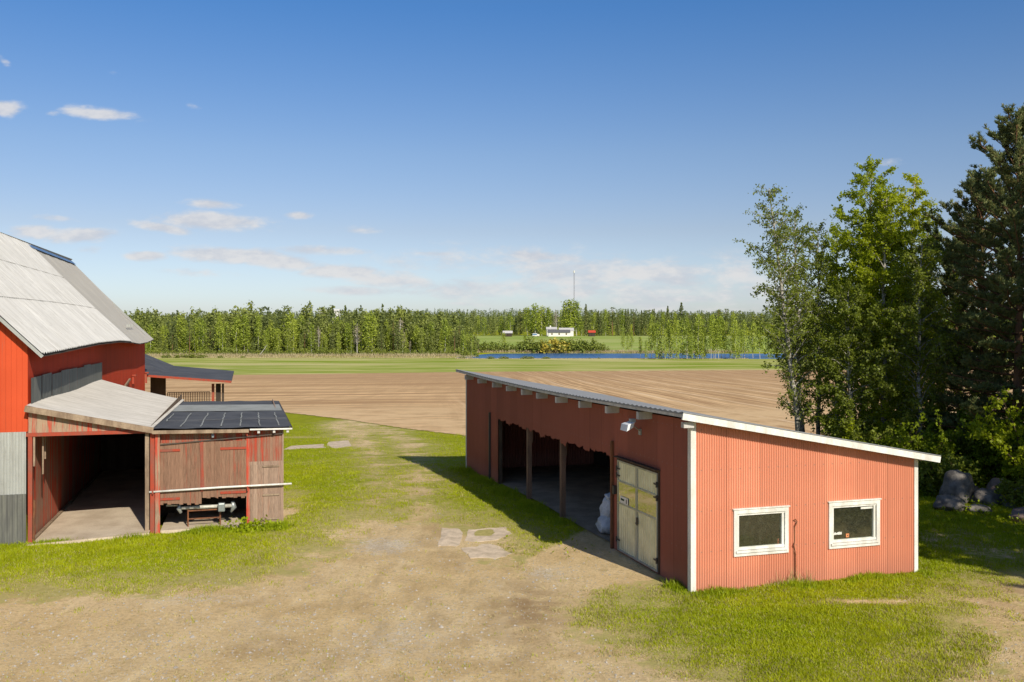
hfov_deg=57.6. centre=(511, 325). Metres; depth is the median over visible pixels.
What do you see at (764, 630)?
grass
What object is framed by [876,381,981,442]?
bush
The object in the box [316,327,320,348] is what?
bare tree
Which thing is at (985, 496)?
boulder
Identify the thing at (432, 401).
ploughed field
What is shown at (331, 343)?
spruce tree
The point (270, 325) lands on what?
birch tree
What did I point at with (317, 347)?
bush
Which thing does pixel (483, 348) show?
bush
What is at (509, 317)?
birch tree
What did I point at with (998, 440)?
bush
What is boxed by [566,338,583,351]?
bush
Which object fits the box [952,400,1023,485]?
bush
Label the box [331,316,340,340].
birch tree
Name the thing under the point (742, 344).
birch tree
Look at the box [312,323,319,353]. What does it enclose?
spruce tree
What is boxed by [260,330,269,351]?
birch tree
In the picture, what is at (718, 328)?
birch tree
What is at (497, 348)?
bush
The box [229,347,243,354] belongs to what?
bush
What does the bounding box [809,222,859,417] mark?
birch tree
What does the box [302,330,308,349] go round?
pine tree
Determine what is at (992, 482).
boulder
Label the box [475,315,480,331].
birch tree
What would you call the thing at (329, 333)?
birch tree
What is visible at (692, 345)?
birch tree
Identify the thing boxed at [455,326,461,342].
pine tree
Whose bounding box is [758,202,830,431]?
birch tree
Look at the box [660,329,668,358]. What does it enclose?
birch tree
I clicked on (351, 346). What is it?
birch tree
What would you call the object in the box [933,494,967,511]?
boulder
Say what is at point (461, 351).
bush
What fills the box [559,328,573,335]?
barn
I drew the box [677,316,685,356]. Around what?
birch tree
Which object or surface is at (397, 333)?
spruce tree
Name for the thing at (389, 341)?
birch tree
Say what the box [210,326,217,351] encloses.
spruce tree
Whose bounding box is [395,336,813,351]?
meadow
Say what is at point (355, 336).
bare tree
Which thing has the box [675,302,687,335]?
spruce tree
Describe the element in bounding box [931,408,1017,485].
bush
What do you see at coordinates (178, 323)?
birch tree
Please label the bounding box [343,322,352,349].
birch tree
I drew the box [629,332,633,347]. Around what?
birch tree
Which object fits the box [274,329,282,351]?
birch tree
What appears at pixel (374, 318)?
birch tree
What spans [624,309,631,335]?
spruce tree
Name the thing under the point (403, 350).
bush
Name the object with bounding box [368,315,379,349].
birch tree
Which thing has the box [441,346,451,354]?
bush
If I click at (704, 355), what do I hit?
birch tree
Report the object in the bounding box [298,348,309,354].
bush
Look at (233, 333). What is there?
birch tree
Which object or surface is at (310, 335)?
birch tree
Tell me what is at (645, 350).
birch tree
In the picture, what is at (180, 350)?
bush
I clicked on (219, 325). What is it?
birch tree
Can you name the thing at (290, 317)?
birch tree
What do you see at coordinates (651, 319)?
birch tree
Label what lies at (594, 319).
birch tree
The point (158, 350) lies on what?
bush
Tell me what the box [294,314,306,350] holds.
birch tree
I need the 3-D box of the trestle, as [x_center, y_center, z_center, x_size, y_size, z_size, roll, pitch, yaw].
[-9.357,5.766,28.266,1.012,0.553,0.534,0,0,-16]
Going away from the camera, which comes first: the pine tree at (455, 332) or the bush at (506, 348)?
the pine tree at (455, 332)
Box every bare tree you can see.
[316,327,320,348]
[351,324,360,353]
[394,318,405,350]
[552,311,558,326]
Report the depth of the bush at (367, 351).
370.09 m
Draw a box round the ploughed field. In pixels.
[145,370,1023,438]
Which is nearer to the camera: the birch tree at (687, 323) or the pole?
the pole
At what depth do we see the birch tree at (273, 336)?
379.26 m
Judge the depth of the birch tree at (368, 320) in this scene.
373.46 m
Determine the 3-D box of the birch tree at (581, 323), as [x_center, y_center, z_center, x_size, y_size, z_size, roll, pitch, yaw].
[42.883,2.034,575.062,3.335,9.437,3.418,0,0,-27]
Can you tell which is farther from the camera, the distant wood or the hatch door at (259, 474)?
the distant wood
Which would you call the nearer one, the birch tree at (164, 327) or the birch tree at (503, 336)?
the birch tree at (164, 327)
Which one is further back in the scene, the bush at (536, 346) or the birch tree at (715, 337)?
the bush at (536, 346)
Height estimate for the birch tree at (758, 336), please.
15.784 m
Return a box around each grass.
[0,422,1023,681]
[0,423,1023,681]
[1,465,944,601]
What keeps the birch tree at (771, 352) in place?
on the ground at (400, 538)
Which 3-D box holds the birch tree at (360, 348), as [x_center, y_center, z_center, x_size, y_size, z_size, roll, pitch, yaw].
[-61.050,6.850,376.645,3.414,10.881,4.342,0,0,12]
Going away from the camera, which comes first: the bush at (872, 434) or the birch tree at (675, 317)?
the bush at (872, 434)
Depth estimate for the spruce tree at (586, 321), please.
589.68 m
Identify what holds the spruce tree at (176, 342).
on the ground at (400, 538)
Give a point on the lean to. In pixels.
(105, 457)
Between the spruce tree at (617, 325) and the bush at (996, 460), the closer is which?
the bush at (996, 460)
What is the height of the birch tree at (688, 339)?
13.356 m
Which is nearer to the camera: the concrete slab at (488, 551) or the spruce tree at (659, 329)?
the concrete slab at (488, 551)
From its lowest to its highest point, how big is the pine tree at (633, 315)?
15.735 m
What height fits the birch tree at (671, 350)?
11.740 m
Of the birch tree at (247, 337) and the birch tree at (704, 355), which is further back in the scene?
the birch tree at (247, 337)
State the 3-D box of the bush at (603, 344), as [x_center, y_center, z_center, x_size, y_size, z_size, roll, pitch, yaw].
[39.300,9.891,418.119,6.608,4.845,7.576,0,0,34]
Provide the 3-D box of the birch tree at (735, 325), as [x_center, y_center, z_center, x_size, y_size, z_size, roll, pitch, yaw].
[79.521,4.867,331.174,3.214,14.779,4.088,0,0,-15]
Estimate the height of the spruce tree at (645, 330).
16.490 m
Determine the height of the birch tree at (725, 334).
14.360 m
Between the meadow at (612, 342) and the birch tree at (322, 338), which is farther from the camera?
the meadow at (612, 342)
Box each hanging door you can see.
[160,442,201,504]
[202,440,245,497]
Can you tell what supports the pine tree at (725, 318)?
on the ground at (400, 538)
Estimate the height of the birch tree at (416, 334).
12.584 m
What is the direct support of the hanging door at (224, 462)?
in the lean to
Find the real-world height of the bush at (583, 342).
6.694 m
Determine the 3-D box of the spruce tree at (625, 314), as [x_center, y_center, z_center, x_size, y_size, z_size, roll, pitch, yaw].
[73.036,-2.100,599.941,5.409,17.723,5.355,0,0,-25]
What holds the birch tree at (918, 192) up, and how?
on the ground at (400, 538)
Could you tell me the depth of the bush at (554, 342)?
412.77 m
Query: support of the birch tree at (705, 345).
on the ground at (400, 538)
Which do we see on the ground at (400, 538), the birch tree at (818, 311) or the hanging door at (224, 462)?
the birch tree at (818, 311)
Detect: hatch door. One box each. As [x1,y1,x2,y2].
[251,464,278,487]
[251,492,278,523]
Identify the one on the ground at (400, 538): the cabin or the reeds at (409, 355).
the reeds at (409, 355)
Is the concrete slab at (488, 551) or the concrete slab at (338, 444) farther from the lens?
the concrete slab at (338, 444)
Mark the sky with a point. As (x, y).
(206, 155)
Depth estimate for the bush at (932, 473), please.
33.66 m
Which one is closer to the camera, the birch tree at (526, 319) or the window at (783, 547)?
the window at (783, 547)
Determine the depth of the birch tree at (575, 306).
591.56 m
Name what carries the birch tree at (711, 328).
on the ground at (400, 538)
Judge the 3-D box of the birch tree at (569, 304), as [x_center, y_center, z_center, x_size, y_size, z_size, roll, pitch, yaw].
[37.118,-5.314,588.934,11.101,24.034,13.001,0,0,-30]
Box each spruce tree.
[174,334,177,352]
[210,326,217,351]
[246,317,256,353]
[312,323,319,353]
[329,326,334,349]
[378,329,384,353]
[393,321,401,352]
[580,304,589,335]
[596,310,601,333]
[597,311,603,335]
[606,311,611,335]
[615,315,620,335]
[621,309,629,335]
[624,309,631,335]
[636,313,641,335]
[639,311,643,335]
[642,310,648,335]
[656,322,663,358]
[664,306,670,333]
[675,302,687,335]
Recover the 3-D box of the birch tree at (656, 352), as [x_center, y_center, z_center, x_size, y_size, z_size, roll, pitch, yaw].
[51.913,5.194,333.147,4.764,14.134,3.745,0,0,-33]
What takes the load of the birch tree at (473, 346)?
on the ground at (400, 538)
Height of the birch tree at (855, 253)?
14.187 m
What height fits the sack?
1.280 m
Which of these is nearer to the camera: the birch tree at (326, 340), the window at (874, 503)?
the window at (874, 503)
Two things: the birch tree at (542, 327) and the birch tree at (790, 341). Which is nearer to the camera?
the birch tree at (790, 341)
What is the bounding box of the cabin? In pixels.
[503,331,512,336]
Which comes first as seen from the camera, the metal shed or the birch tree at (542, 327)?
the metal shed
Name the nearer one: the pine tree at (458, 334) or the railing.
the railing
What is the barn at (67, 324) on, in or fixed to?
on the ground at (400, 538)
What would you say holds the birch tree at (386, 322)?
on the ground at (400, 538)
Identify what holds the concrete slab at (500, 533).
on the ground at (400, 538)
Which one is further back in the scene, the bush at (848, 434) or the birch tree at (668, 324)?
the birch tree at (668, 324)
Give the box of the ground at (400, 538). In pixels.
[0,316,1023,681]
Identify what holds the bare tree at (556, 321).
on the ground at (400, 538)
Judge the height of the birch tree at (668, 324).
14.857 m
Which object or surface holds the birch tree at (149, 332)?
on the ground at (400, 538)
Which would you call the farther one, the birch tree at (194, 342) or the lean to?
the birch tree at (194, 342)
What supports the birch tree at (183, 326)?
on the ground at (400, 538)
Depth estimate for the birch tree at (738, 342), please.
336.23 m
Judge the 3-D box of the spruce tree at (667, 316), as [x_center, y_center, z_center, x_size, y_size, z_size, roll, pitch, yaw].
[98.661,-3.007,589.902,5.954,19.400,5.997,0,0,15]
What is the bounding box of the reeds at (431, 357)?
[152,356,748,358]
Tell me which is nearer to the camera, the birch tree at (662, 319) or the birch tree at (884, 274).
the birch tree at (884, 274)
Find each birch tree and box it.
[147,323,157,353]
[153,322,160,347]
[157,326,166,349]
[159,325,168,351]
[174,313,183,348]
[177,317,186,351]
[179,326,191,351]
[191,324,198,348]
[193,317,210,351]
[196,320,210,352]
[212,313,226,348]
[217,327,227,351]
[222,320,231,349]
[229,316,244,350]
[240,314,252,350]
[243,327,253,351]
[254,313,263,348]
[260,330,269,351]
[265,320,273,348]
[265,328,269,347]
[269,327,278,349]
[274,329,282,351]
[277,317,288,350]
[282,310,299,348]
[284,332,292,352]
[289,320,298,351]
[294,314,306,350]
[306,323,316,351]
[319,333,326,351]
[324,335,327,349]
[326,324,333,348]
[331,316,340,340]
[335,320,346,351]
[335,332,340,350]
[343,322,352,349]
[348,320,358,349]
[348,334,353,350]
[356,331,364,352]
[359,312,375,348]
[362,312,379,347]
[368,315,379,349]
[382,317,388,346]
[384,325,394,350]
[411,326,419,351]
[418,327,427,351]
[427,321,435,350]
[438,319,451,348]
[438,330,443,347]
[460,329,466,348]
[467,333,476,354]
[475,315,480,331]
[480,317,486,334]
[498,315,504,335]
[500,332,505,346]
[506,311,514,330]
[522,306,531,334]
[526,303,542,332]
[537,305,548,335]
[545,307,552,326]
[557,301,573,327]
[562,298,577,327]
[567,300,581,335]
[579,322,583,335]
[590,313,597,334]
[602,308,609,334]
[619,309,625,329]
[619,326,625,347]
[625,333,629,348]
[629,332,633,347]
[637,337,642,357]
[644,323,656,358]
[644,340,648,357]
[648,313,654,334]
[652,320,663,357]
[660,312,664,330]
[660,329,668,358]
[663,319,673,352]
[668,327,675,357]
[672,311,677,328]
[672,320,681,357]
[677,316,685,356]
[679,317,691,356]
[685,324,692,357]
[687,332,694,358]
[691,323,697,358]
[692,314,704,358]
[695,315,706,354]
[699,331,707,358]
[703,327,708,355]
[707,313,714,350]
[708,313,717,357]
[712,321,718,358]
[714,315,722,358]
[717,316,724,357]
[720,321,729,358]
[727,326,732,356]
[730,312,737,334]
[731,319,741,358]
[732,183,826,431]
[736,329,741,358]
[739,331,744,352]
[740,319,751,357]
[748,321,760,353]
[754,319,764,355]
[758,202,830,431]
[763,322,773,357]
[772,323,780,353]
[785,219,846,434]
[804,280,899,440]
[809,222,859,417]
[823,154,927,431]
[835,187,928,431]
[840,213,893,410]
[876,173,951,434]
[876,233,973,437]
[879,254,945,425]
[912,211,962,410]
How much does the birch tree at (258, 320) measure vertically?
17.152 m
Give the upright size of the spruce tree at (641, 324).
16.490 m
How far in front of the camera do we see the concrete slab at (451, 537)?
27.19 m
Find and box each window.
[732,505,789,556]
[828,498,881,548]
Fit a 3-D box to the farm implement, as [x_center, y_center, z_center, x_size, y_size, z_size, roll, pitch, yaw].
[-9.362,5.497,28.025,2.053,0.360,0.362,0,0,-9]
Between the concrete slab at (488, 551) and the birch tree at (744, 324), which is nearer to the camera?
the concrete slab at (488, 551)
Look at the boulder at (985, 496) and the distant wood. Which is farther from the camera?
the distant wood
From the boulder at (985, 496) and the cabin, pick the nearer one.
the boulder at (985, 496)
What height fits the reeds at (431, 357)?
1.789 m
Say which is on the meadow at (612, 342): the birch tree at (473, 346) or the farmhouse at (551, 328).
the farmhouse at (551, 328)
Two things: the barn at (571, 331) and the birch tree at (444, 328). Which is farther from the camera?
the barn at (571, 331)
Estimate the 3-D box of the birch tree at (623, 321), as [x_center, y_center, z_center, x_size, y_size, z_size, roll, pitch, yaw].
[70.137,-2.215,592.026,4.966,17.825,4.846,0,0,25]
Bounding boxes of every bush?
[151,347,161,354]
[173,348,185,354]
[182,353,199,357]
[221,347,231,354]
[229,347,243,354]
[271,347,283,354]
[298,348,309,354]
[313,345,327,354]
[328,348,337,353]
[362,346,373,354]
[370,348,381,355]
[400,348,409,354]
[433,348,444,354]
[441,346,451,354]
[452,346,465,355]
[473,338,489,352]
[480,342,495,351]
[487,341,503,350]
[499,341,513,352]
[509,344,521,351]
[513,339,534,352]
[517,335,546,352]
[539,337,572,352]
[555,337,575,352]
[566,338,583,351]
[570,338,594,352]
[580,338,602,352]
[592,342,605,350]
[805,385,895,437]
[809,417,839,437]
[831,418,899,443]
[850,418,931,450]
[875,407,971,461]
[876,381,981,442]
[895,402,1007,443]
[918,448,985,495]
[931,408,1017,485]
[948,389,1011,430]
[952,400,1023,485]
[960,386,1023,479]
[968,421,1023,484]
[991,473,1023,507]
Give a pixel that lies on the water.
(597, 355)
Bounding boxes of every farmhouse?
[546,326,556,335]
[547,330,570,335]
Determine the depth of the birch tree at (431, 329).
379.60 m
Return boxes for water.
[334,353,1007,358]
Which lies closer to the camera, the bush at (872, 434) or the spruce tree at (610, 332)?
the bush at (872, 434)
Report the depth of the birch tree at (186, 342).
375.83 m
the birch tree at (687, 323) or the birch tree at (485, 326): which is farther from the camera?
the birch tree at (485, 326)
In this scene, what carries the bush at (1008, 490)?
on the ground at (400, 538)
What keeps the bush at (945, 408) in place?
on the ground at (400, 538)
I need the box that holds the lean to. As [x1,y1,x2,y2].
[24,380,291,545]
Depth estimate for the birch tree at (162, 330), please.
374.79 m
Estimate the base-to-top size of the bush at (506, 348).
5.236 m
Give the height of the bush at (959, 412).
4.150 m
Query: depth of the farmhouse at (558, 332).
563.00 m
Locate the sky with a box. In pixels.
[0,0,1023,318]
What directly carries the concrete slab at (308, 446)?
on the ground at (400, 538)
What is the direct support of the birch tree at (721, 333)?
on the ground at (400, 538)
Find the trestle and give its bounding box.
[187,509,220,526]
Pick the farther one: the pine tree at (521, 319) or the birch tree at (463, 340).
the pine tree at (521, 319)
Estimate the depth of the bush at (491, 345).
418.02 m
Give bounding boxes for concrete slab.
[285,444,325,448]
[327,440,350,447]
[438,528,462,545]
[461,544,511,558]
[464,527,511,541]
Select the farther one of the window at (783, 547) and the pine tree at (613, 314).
the pine tree at (613, 314)
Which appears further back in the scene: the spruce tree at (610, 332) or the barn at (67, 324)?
the spruce tree at (610, 332)
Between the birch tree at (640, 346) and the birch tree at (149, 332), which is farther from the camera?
the birch tree at (149, 332)
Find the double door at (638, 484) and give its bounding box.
[613,455,659,573]
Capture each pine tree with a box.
[169,332,174,349]
[184,327,195,351]
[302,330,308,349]
[388,320,395,351]
[450,330,457,350]
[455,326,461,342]
[516,312,523,324]
[608,307,616,335]
[630,311,637,334]
[722,308,730,335]
[904,162,1023,431]
[920,236,1012,429]
[921,102,1023,455]
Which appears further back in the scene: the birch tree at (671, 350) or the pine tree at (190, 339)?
the pine tree at (190, 339)
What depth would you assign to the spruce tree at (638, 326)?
589.72 m
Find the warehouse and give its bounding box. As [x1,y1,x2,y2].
[319,309,340,321]
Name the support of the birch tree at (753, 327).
on the ground at (400, 538)
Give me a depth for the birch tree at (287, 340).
372.93 m
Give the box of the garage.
[588,330,595,335]
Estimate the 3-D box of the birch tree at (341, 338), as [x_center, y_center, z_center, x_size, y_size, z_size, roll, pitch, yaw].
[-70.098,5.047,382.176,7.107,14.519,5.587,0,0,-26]
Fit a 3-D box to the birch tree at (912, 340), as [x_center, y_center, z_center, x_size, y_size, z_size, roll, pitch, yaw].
[17.004,1.277,38.418,3.710,10.156,3.727,0,0,20]
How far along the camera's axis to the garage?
566.00 m
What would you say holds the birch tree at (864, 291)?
on the ground at (400, 538)
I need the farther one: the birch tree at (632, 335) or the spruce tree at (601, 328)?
the spruce tree at (601, 328)
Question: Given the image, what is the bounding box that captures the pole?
[149,483,291,492]
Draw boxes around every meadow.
[156,358,1022,374]
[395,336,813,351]
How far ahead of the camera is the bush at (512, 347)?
418.05 m
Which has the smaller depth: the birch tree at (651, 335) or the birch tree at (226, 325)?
the birch tree at (651, 335)
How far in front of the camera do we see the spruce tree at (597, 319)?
599.97 m
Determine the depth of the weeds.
28.48 m
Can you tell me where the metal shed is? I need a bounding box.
[456,369,940,591]
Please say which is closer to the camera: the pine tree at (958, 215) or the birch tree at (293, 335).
the pine tree at (958, 215)
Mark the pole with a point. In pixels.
(205, 488)
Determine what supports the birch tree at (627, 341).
on the ground at (400, 538)
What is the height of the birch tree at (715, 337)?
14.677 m
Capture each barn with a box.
[0,232,152,544]
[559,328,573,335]
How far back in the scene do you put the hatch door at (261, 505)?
28.21 m
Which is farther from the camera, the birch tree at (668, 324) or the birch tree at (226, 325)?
the birch tree at (226, 325)
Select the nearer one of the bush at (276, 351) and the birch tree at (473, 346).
the bush at (276, 351)
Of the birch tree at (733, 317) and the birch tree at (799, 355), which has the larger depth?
the birch tree at (733, 317)
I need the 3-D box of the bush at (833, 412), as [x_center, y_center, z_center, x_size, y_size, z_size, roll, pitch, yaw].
[15.434,4.582,43.251,4.185,3.892,4.546,0,0,-32]
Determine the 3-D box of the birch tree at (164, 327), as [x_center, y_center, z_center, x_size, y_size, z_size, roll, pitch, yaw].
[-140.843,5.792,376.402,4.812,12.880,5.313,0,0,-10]
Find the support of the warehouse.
on the ground at (400, 538)
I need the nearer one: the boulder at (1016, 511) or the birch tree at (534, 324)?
the boulder at (1016, 511)
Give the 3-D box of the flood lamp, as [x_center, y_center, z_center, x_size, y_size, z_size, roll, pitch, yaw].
[3.120,2.604,23.791,0.882,0.470,0.434,0,0,-40]
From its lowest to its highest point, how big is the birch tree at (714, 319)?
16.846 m
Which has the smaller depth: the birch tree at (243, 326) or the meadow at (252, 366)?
the meadow at (252, 366)
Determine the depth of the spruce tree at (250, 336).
384.66 m
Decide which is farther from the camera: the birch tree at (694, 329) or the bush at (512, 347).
the bush at (512, 347)
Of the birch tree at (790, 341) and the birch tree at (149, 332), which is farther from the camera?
the birch tree at (149, 332)
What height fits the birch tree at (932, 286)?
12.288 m
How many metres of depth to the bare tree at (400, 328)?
378.41 m
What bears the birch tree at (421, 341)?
on the ground at (400, 538)
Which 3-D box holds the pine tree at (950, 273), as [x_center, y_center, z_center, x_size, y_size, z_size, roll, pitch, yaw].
[22.450,1.067,46.206,7.208,11.226,7.115,0,0,0]
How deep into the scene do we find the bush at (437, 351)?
368.97 m
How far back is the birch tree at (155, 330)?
381.70 m
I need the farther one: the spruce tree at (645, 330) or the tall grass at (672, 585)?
the spruce tree at (645, 330)
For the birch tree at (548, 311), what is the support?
on the ground at (400, 538)
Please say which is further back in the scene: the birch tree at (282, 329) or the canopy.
the birch tree at (282, 329)
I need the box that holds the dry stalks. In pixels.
[744,564,817,591]
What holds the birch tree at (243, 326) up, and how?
on the ground at (400, 538)
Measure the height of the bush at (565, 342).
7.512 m
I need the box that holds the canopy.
[145,354,233,400]
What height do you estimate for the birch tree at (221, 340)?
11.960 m
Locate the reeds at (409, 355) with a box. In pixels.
[145,349,747,356]
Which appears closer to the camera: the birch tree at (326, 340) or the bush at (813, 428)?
the bush at (813, 428)
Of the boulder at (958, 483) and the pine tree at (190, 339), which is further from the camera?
the pine tree at (190, 339)
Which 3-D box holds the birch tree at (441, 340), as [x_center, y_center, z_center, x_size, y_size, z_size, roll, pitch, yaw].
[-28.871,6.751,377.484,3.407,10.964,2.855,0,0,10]
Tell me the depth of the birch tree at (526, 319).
589.48 m
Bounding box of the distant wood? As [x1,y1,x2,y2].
[124,300,1023,353]
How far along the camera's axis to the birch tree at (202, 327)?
374.62 m
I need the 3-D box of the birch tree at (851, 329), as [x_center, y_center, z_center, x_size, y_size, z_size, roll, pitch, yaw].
[14.638,2.195,39.767,4.054,8.315,3.198,0,0,41]
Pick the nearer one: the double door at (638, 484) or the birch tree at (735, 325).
the double door at (638, 484)
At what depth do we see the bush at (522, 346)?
416.17 m
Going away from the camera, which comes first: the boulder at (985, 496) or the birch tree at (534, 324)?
the boulder at (985, 496)
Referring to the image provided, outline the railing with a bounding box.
[167,391,209,401]
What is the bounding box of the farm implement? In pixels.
[166,501,236,513]
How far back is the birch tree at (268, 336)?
377.32 m
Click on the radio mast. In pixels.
(574, 285)
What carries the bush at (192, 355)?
on the ground at (400, 538)
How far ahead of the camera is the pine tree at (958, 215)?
40.16 m
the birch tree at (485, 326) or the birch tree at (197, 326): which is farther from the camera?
the birch tree at (485, 326)
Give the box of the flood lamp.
[620,418,641,434]
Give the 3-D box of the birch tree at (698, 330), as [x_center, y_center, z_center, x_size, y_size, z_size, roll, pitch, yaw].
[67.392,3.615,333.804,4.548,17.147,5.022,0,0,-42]
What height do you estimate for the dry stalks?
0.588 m
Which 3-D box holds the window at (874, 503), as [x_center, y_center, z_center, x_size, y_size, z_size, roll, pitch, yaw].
[8.379,4.843,22.806,1.530,1.156,0.135,0,0,-17]
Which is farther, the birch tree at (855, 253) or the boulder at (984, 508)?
the birch tree at (855, 253)
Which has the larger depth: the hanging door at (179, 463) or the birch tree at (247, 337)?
the birch tree at (247, 337)
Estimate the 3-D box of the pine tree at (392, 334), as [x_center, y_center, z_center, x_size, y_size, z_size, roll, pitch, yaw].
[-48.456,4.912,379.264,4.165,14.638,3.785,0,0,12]
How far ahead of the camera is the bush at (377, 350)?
368.68 m
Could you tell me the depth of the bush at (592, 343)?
415.51 m
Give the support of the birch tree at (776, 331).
on the ground at (400, 538)
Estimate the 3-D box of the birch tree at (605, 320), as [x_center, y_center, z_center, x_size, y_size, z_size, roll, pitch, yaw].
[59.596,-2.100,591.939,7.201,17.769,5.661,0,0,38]
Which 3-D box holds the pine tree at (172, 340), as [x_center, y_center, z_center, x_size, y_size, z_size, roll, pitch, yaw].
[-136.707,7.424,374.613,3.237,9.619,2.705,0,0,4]
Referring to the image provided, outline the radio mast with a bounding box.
[573,271,574,300]
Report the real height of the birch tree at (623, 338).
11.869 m
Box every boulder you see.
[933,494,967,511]
[939,470,974,502]
[966,504,991,513]
[969,488,1000,505]
[985,478,1006,490]
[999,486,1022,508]
[1009,507,1023,523]
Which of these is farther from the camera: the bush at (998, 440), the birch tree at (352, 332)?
the birch tree at (352, 332)
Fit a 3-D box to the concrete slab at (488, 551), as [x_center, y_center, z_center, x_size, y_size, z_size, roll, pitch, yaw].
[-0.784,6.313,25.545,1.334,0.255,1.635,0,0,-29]
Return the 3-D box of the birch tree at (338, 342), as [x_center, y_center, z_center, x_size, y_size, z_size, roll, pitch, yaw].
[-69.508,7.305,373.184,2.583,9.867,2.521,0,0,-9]
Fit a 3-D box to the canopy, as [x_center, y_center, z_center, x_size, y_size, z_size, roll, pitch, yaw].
[-22.827,5.150,64.024,7.026,6.500,14.560,0,0,-16]
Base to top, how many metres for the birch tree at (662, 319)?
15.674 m
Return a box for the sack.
[596,492,609,533]
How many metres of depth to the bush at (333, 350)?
370.39 m
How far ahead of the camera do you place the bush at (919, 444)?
35.51 m
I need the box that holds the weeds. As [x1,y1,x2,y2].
[222,476,1023,556]
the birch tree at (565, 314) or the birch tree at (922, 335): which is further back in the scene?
the birch tree at (565, 314)
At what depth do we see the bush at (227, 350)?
369.66 m
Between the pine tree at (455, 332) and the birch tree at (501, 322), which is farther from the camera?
the birch tree at (501, 322)
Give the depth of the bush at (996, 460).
34.80 m
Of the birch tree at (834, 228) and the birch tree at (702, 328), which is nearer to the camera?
the birch tree at (834, 228)
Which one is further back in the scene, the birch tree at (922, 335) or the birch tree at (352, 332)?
the birch tree at (352, 332)
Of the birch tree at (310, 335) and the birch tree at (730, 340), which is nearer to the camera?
the birch tree at (730, 340)
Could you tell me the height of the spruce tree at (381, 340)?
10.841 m
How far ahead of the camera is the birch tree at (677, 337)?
331.28 m
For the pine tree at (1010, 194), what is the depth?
36.46 m

